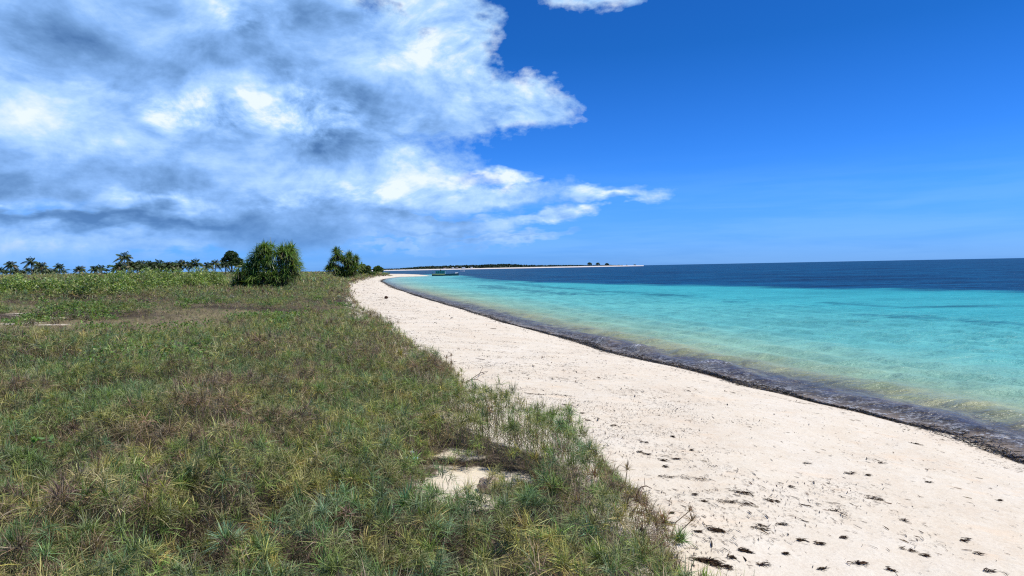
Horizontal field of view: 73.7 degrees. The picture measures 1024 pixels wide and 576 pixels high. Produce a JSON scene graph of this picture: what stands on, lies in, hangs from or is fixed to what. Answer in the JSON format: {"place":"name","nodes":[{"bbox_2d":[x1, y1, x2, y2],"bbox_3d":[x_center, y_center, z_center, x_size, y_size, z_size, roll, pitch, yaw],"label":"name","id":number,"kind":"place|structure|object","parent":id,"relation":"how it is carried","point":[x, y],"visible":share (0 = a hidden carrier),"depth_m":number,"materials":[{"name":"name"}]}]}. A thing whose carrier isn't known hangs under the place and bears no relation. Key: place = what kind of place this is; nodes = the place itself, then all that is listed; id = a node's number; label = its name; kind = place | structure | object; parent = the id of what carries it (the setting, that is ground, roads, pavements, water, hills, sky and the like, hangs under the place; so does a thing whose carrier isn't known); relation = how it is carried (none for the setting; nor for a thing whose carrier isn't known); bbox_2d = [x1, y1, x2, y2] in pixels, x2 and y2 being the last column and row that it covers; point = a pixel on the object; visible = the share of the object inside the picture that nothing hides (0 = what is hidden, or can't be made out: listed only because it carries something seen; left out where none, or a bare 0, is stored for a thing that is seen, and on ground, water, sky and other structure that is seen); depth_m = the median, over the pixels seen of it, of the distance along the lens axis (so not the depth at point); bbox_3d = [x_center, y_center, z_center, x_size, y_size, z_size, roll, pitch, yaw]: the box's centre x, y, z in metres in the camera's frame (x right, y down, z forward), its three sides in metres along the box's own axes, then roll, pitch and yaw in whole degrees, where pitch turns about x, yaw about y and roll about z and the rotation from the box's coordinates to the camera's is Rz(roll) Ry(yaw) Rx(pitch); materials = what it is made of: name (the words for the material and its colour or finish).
{"place":"outdoors","nodes":[
{"label":"outdoors","id":0,"kind":"place"},
{"bbox_2d":[372,265,643,270],"bbox_3d":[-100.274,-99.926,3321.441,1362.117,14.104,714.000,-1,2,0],"label":"low sandy spit","id":1,"kind":"structure","parent":0,"point":[494,267],"depth_m":3042.05,"materials":[{"name":"beige sand"}]},
{"bbox_2d":[371,264,620,269],"bbox_3d":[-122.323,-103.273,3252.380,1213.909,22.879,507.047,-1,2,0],"label":"forest","id":2,"kind":"object","parent":1,"relation":"on","point":[481,266],"visible":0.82,"depth_m":3098.21,"materials":[{"name":"green plant"}]},
{"bbox_2d":[0,274,1023,575],"bbox_3d":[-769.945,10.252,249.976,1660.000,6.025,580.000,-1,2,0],"label":"ground","id":3,"kind":"structure","parent":0,"point":[908,480],"depth_m":8.78,"materials":[{"name":"beige sand"}]},
{"bbox_2d":[2,261,18,273],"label":"coconut palm","id":4,"kind":"object","parent":3,"relation":"on","point":[8,264],"visible":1,"depth_m":279.44,"materials":[{"name":"green plant"}]},
{"bbox_2d":[7,269,20,274],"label":"coconut palm","id":5,"kind":"object","parent":3,"relation":"on","point":[14,271],"visible":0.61,"depth_m":289.71,"materials":[{"name":"green plant"}]},
{"bbox_2d":[21,317,36,327],"bbox_3d":[-16.305,1.160,23.055,0.459,0.482,0.464,-1,2,0],"label":"dry shrublet","id":6,"kind":"object","parent":3,"relation":"on","point":[33,321],"visible":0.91,"depth_m":23.02,"materials":[{"name":"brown plant"}]},
{"bbox_2d":[20,256,38,271],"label":"coconut palm","id":7,"kind":"object","parent":3,"relation":"on","point":[29,262],"visible":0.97,"depth_m":278.88,"materials":[{"name":"green plant"}]},
{"bbox_2d":[0,273,65,297],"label":"beach shrub","id":8,"kind":"object","parent":3,"relation":"on","point":[11,283],"visible":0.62,"depth_m":46.46,"materials":[{"name":"green plant"}]},
{"bbox_2d":[33,262,48,273],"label":"coconut palm","id":9,"kind":"object","parent":3,"relation":"on","point":[41,267],"visible":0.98,"depth_m":280.87,"materials":[{"name":"green plant"}]},
{"bbox_2d":[30,435,54,464],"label":"broadleaf seedling","id":10,"kind":"object","parent":3,"relation":"on","point":[34,438],"visible":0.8,"depth_m":6.47,"materials":[{"name":"green plant"}]},
{"bbox_2d":[47,316,61,324],"bbox_3d":[-16.080,1.129,24.029,0.422,0.430,0.358,-2,2,-18],"label":"dry shrublet","id":11,"kind":"object","parent":3,"relation":"on","point":[53,322],"visible":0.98,"depth_m":24.00,"materials":[{"name":"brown plant"}]},
{"bbox_2d":[3,275,108,298],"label":"beach shrub","id":12,"kind":"object","parent":3,"relation":"on","point":[51,283],"visible":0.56,"depth_m":46.99,"materials":[{"name":"green plant"}]},
{"bbox_2d":[53,263,65,273],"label":"coconut palm","id":13,"kind":"object","parent":3,"relation":"on","point":[59,267],"visible":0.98,"depth_m":289.39,"materials":[{"name":"green plant"}]},
{"bbox_2d":[73,266,86,273],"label":"coconut palm","id":14,"kind":"object","parent":3,"relation":"on","point":[78,269],"visible":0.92,"depth_m":239.26,"materials":[{"name":"green plant"}]},
{"bbox_2d":[76,311,91,321],"bbox_3d":[-15.709,1.086,25.030,0.500,0.467,0.474,-1,2,0],"label":"dry shrublet","id":15,"kind":"object","parent":3,"relation":"on","point":[85,317],"visible":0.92,"depth_m":25.03,"materials":[{"name":"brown plant"}]},
{"bbox_2d":[42,270,142,298],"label":"beach shrub","id":16,"kind":"object","parent":3,"relation":"on","point":[79,284],"visible":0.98,"depth_m":44.54,"materials":[{"name":"green plant"}]},
{"bbox_2d":[87,265,102,274],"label":"coconut palm","id":17,"kind":"object","parent":3,"relation":"on","point":[94,269],"visible":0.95,"depth_m":244.25,"materials":[{"name":"green plant"}]},
{"bbox_2d":[93,264,107,273],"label":"coconut palm","id":18,"kind":"object","parent":3,"relation":"on","point":[102,267],"visible":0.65,"depth_m":249.71,"materials":[{"name":"green plant"}]},
{"bbox_2d":[102,265,114,275],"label":"sapling","id":19,"kind":"object","parent":3,"relation":"on","point":[109,266],"visible":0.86,"depth_m":149.73,"materials":[{"name":"green plant"}]},
{"bbox_2d":[112,262,127,271],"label":"coconut palm","id":20,"kind":"object","parent":3,"relation":"on","point":[121,266],"visible":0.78,"depth_m":258.13,"materials":[{"name":"green plant"}]},
{"bbox_2d":[113,251,133,263],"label":"coconut palm","id":21,"kind":"object","parent":3,"relation":"on","point":[123,256],"visible":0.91,"depth_m":260.81,"materials":[{"name":"green plant"}]},
{"bbox_2d":[99,267,166,288],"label":"beach shrub","id":22,"kind":"object","parent":3,"relation":"on","point":[150,276],"visible":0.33,"depth_m":55.55,"materials":[{"name":"green plant"}]},
{"bbox_2d":[124,262,141,272],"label":"coconut palm","id":23,"kind":"object","parent":3,"relation":"on","point":[134,265],"visible":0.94,"depth_m":256.55,"materials":[{"name":"green plant"}]},
{"bbox_2d":[135,263,149,272],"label":"coconut palm","id":24,"kind":"object","parent":3,"relation":"on","point":[142,266],"visible":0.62,"depth_m":259.41,"materials":[{"name":"green plant"}]},
{"bbox_2d":[144,260,156,268],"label":"coconut palm","id":25,"kind":"object","parent":3,"relation":"on","point":[152,265],"visible":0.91,"depth_m":255.11,"materials":[{"name":"green plant"}]},
{"bbox_2d":[150,259,166,272],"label":"coconut palm","id":26,"kind":"object","parent":3,"relation":"on","point":[158,263],"visible":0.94,"depth_m":257.69,"materials":[{"name":"green plant"}]},
{"bbox_2d":[161,262,175,272],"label":"coconut palm","id":27,"kind":"object","parent":3,"relation":"on","point":[168,265],"visible":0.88,"depth_m":259.37,"materials":[{"name":"green plant"}]},
{"bbox_2d":[133,267,210,288],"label":"beach shrub","id":28,"kind":"object","parent":3,"relation":"on","point":[168,276],"visible":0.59,"depth_m":59.49,"materials":[{"name":"green plant"}]},
{"bbox_2d":[0,293,353,431],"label":"creeper foliage","id":29,"kind":"object","parent":3,"relation":"on","point":[107,312],"visible":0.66,"depth_m":25.53,"materials":[{"name":"green plant"}]},
{"bbox_2d":[174,259,188,270],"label":"coconut palm","id":30,"kind":"object","parent":3,"relation":"on","point":[182,264],"visible":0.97,"depth_m":261.11,"materials":[{"name":"green plant"}]},
{"bbox_2d":[183,261,194,272],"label":"coconut palm","id":31,"kind":"object","parent":3,"relation":"on","point":[187,262],"visible":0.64,"depth_m":264.09,"materials":[{"name":"green plant"}]},
{"bbox_2d":[154,448,224,505],"bbox_3d":[-2.343,1.363,4.965,0.593,0.428,0.560,-1,2,0],"label":"grass tuft","id":32,"kind":"object","parent":3,"relation":"on","point":[197,484],"visible":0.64,"depth_m":4.94,"materials":[{"name":"green plant"}]},
{"bbox_2d":[187,258,203,270],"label":"coconut palm","id":33,"kind":"object","parent":3,"relation":"on","point":[195,263],"visible":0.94,"depth_m":256.92,"materials":[{"name":"green plant"}]},
{"bbox_2d":[181,266,228,286],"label":"beach shrub","id":34,"kind":"object","parent":3,"relation":"on","point":[216,278],"visible":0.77,"depth_m":65.09,"materials":[{"name":"green plant"}]},
{"bbox_2d":[200,262,215,271],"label":"coconut palm","id":35,"kind":"object","parent":3,"relation":"on","point":[207,265],"visible":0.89,"depth_m":257.31,"materials":[{"name":"green plant"}]},
{"bbox_2d":[208,259,222,271],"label":"coconut palm","id":36,"kind":"object","parent":3,"relation":"on","point":[215,263],"visible":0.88,"depth_m":261.28,"materials":[{"name":"green plant"}]},
{"bbox_2d":[194,518,249,560],"bbox_3d":[-1.729,1.509,4.189,0.376,0.277,0.379,-1,2,0],"label":"grass tuft","id":37,"kind":"object","parent":3,"relation":"on","point":[226,532],"visible":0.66,"depth_m":4.18,"materials":[{"name":"green plant"}]},
{"bbox_2d":[218,261,231,272],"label":"coconut palm","id":38,"kind":"object","parent":3,"relation":"on","point":[224,264],"visible":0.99,"depth_m":254.23,"materials":[{"name":"green plant"}]},
{"bbox_2d":[220,250,243,272],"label":"broadleaf tree","id":39,"kind":"object","parent":3,"relation":"on","point":[232,258],"visible":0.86,"depth_m":263.37,"materials":[{"name":"green plant"}]},
{"bbox_2d":[225,237,308,292],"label":"pandanus thicket","id":40,"kind":"object","parent":3,"relation":"on","point":[288,267],"visible":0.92,"depth_m":60.67,"materials":[{"name":"green plant"}]},
{"bbox_2d":[322,246,365,280],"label":"pandanus tree","id":41,"kind":"object","parent":3,"relation":"on","point":[351,268],"visible":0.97,"depth_m":149.88,"materials":[{"name":"green plant"}]},
{"bbox_2d":[357,264,375,274],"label":"leafy shrub","id":42,"kind":"object","parent":3,"relation":"on","point":[367,269],"visible":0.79,"depth_m":266.84,"materials":[{"name":"green plant"}]},
{"bbox_2d":[0,270,754,575],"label":"beach grass","id":43,"kind":"structure","parent":3,"relation":"on","point":[219,382],"depth_m":5.90,"materials":[{"name":"green plant"}]},
{"bbox_2d":[373,265,383,271],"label":"round bush","id":44,"kind":"object","parent":3,"relation":"on","point":[377,268],"visible":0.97,"depth_m":353.44,"materials":[{"name":"green plant"}]},
{"bbox_2d":[386,477,425,522],"bbox_3d":[-0.800,1.550,5.068,0.384,0.276,0.404,-1,2,0],"label":"grass tuft","id":45,"kind":"object","parent":3,"relation":"on","point":[406,496],"visible":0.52,"depth_m":5.05,"materials":[{"name":"green plant"}]},
{"bbox_2d":[477,477,499,493],"bbox_3d":[-0.220,1.859,6.390,0.226,0.185,0.193,-1,2,0],"label":"stone","id":46,"kind":"object","parent":3,"relation":"on","point":[482,483],"visible":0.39,"depth_m":6.33,"materials":[{"name":"grey stone"}]},
{"bbox_2d":[495,504,529,535],"bbox_3d":[-0.015,1.681,4.979,0.322,0.232,0.284,-2,2,-28],"label":"grass tuft","id":47,"kind":"object","parent":3,"relation":"on","point":[509,522],"visible":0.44,"depth_m":4.97,"materials":[{"name":"green plant"}]},
{"bbox_2d":[522,521,561,551],"bbox_3d":[0.201,1.647,4.586,0.341,0.270,0.340,-1,2,0],"label":"grass tuft","id":48,"kind":"object","parent":3,"relation":"on","point":[541,537],"visible":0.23,"depth_m":4.55,"materials":[{"name":"green plant"}]},
{"bbox_2d":[571,511,609,542],"bbox_3d":[0.559,1.715,4.922,0.340,0.276,0.345,-1,2,12],"label":"grass tuft","id":49,"kind":"object","parent":3,"relation":"on","point":[587,529],"visible":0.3,"depth_m":4.90,"materials":[{"name":"green plant"}]},
{"bbox_2d":[620,459,633,477],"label":"seedhead stalk","id":50,"kind":"object","parent":3,"relation":"on","point":[626,466],"visible":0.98,"depth_m":6.74,"materials":[{"name":"beige plant"}]},
{"bbox_2d":[616,524,649,555],"bbox_3d":[0.909,1.821,4.973,0.369,0.266,0.325,0,2,25],"label":"grass tuft","id":51,"kind":"object","parent":3,"relation":"on","point":[633,539],"visible":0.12,"depth_m":4.95,"materials":[{"name":"green plant"}]},
{"bbox_2d":[664,520,696,548],"bbox_3d":[1.360,2.026,5.603,0.310,0.220,0.305,-1,2,0],"label":"grass tuft","id":52,"kind":"object","parent":3,"relation":"on","point":[682,536],"visible":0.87,"depth_m":5.59,"materials":[{"name":"green plant"}]},
{"bbox_2d":[670,505,693,538],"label":"seedhead stalk","id":53,"kind":"object","parent":3,"relation":"on","point":[684,515],"visible":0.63,"depth_m":6.01,"materials":[{"name":"beige plant"}]},
{"bbox_2d":[658,474,713,480],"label":"seaweed clump","id":54,"kind":"object","parent":3,"relation":"on","point":[664,475],"visible":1,"depth_m":7.91,"materials":[{"name":"brown plant"}]},
{"bbox_2d":[674,509,698,545],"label":"seedhead stalk","id":55,"kind":"object","parent":3,"relation":"on","point":[691,519],"visible":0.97,"depth_m":5.86,"materials":[{"name":"beige plant"}]},
{"bbox_2d":[351,279,1022,575],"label":"seaweed litter","id":56,"kind":"object","parent":3,"relation":"on","point":[817,503],"visible":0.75,"depth_m":9.57,"materials":[{"name":"brown plant"}]},
{"bbox_2d":[378,279,1023,464],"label":"seaweed","id":57,"kind":"object","parent":3,"relation":"on","point":[923,427],"visible":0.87,"depth_m":17.83,"materials":[{"name":"brown plant"}]},
{"bbox_2d":[687,555,735,571],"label":"seaweed clump","id":58,"kind":"object","parent":3,"relation":"on","point":[709,561],"visible":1,"depth_m":5.55,"materials":[{"name":"black plant"}]},
{"bbox_2d":[704,525,725,532],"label":"seaweed clump","id":59,"kind":"object","parent":3,"relation":"on","point":[718,529],"visible":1,"depth_m":6.22,"materials":[{"name":"brown plant"}]},
{"bbox_2d":[717,499,754,506],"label":"seaweed clump","id":60,"kind":"object","parent":3,"relation":"on","point":[730,501],"visible":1,"depth_m":7.08,"materials":[{"name":"brown plant"}]},
{"bbox_2d":[725,488,752,494],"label":"seaweed clump","id":61,"kind":"object","parent":3,"relation":"on","point":[747,493],"visible":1,"depth_m":7.41,"materials":[{"name":"brown plant"}]},
{"bbox_2d":[750,523,770,530],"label":"seaweed clump","id":62,"kind":"object","parent":3,"relation":"on","point":[766,529],"visible":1,"depth_m":6.38,"materials":[{"name":"brown plant"}]},
{"bbox_2d":[756,561,770,566],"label":"seaweed clump","id":63,"kind":"object","parent":3,"relation":"on","point":[763,565],"visible":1,"depth_m":5.58,"materials":[{"name":"black plant"}]},
{"bbox_2d":[764,498,779,502],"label":"seaweed clump","id":64,"kind":"object","parent":3,"relation":"on","point":[771,500],"visible":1,"depth_m":7.22,"materials":[{"name":"brown plant"}]},
{"bbox_2d":[847,560,868,565],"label":"seaweed clump","id":65,"kind":"object","parent":3,"relation":"on","point":[861,562],"visible":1,"depth_m":5.70,"materials":[{"name":"black plant"}]},
{"bbox_2d":[864,495,885,501],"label":"seaweed clump","id":66,"kind":"object","parent":3,"relation":"on","point":[874,497],"visible":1,"depth_m":7.67,"materials":[{"name":"brown plant"}]},
{"bbox_2d":[885,566,898,572],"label":"seaweed clump","id":67,"kind":"object","parent":3,"relation":"on","point":[888,568],"visible":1,"depth_m":5.65,"materials":[{"name":"black plant"}]},
{"bbox_2d":[920,553,930,556],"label":"seaweed clump","id":68,"kind":"object","parent":3,"relation":"on","point":[925,554],"visible":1,"depth_m":5.97,"materials":[{"name":"brown plant"}]},
{"bbox_2d":[960,537,973,541],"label":"seaweed clump","id":69,"kind":"object","parent":3,"relation":"on","point":[968,539],"visible":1,"depth_m":6.49,"materials":[{"name":"brown plant"}]},
{"bbox_2d":[983,567,998,572],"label":"seaweed clump","id":70,"kind":"object","parent":3,"relation":"on","point":[988,569],"visible":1,"depth_m":5.68,"materials":[{"name":"black plant"}]},
{"bbox_2d":[0,0,1023,274],"label":"sky","id":71,"kind":"structure","parent":0,"point":[392,134],"materials":[{"name":"blue"}]},
{"bbox_2d":[324,258,1023,456],"bbox_3d":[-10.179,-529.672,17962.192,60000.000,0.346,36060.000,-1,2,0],"label":"sea","id":72,"kind":"structure","parent":0,"point":[942,341],"depth_m":40.83,"materials":[{"name":"liquid"}]},
{"bbox_2d":[432,269,458,275],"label":"fishing boat","id":73,"kind":"object","parent":72,"relation":"on","point":[440,273],"visible":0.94,"depth_m":336.44,"materials":[{"name":"teal paint"}]}
]}

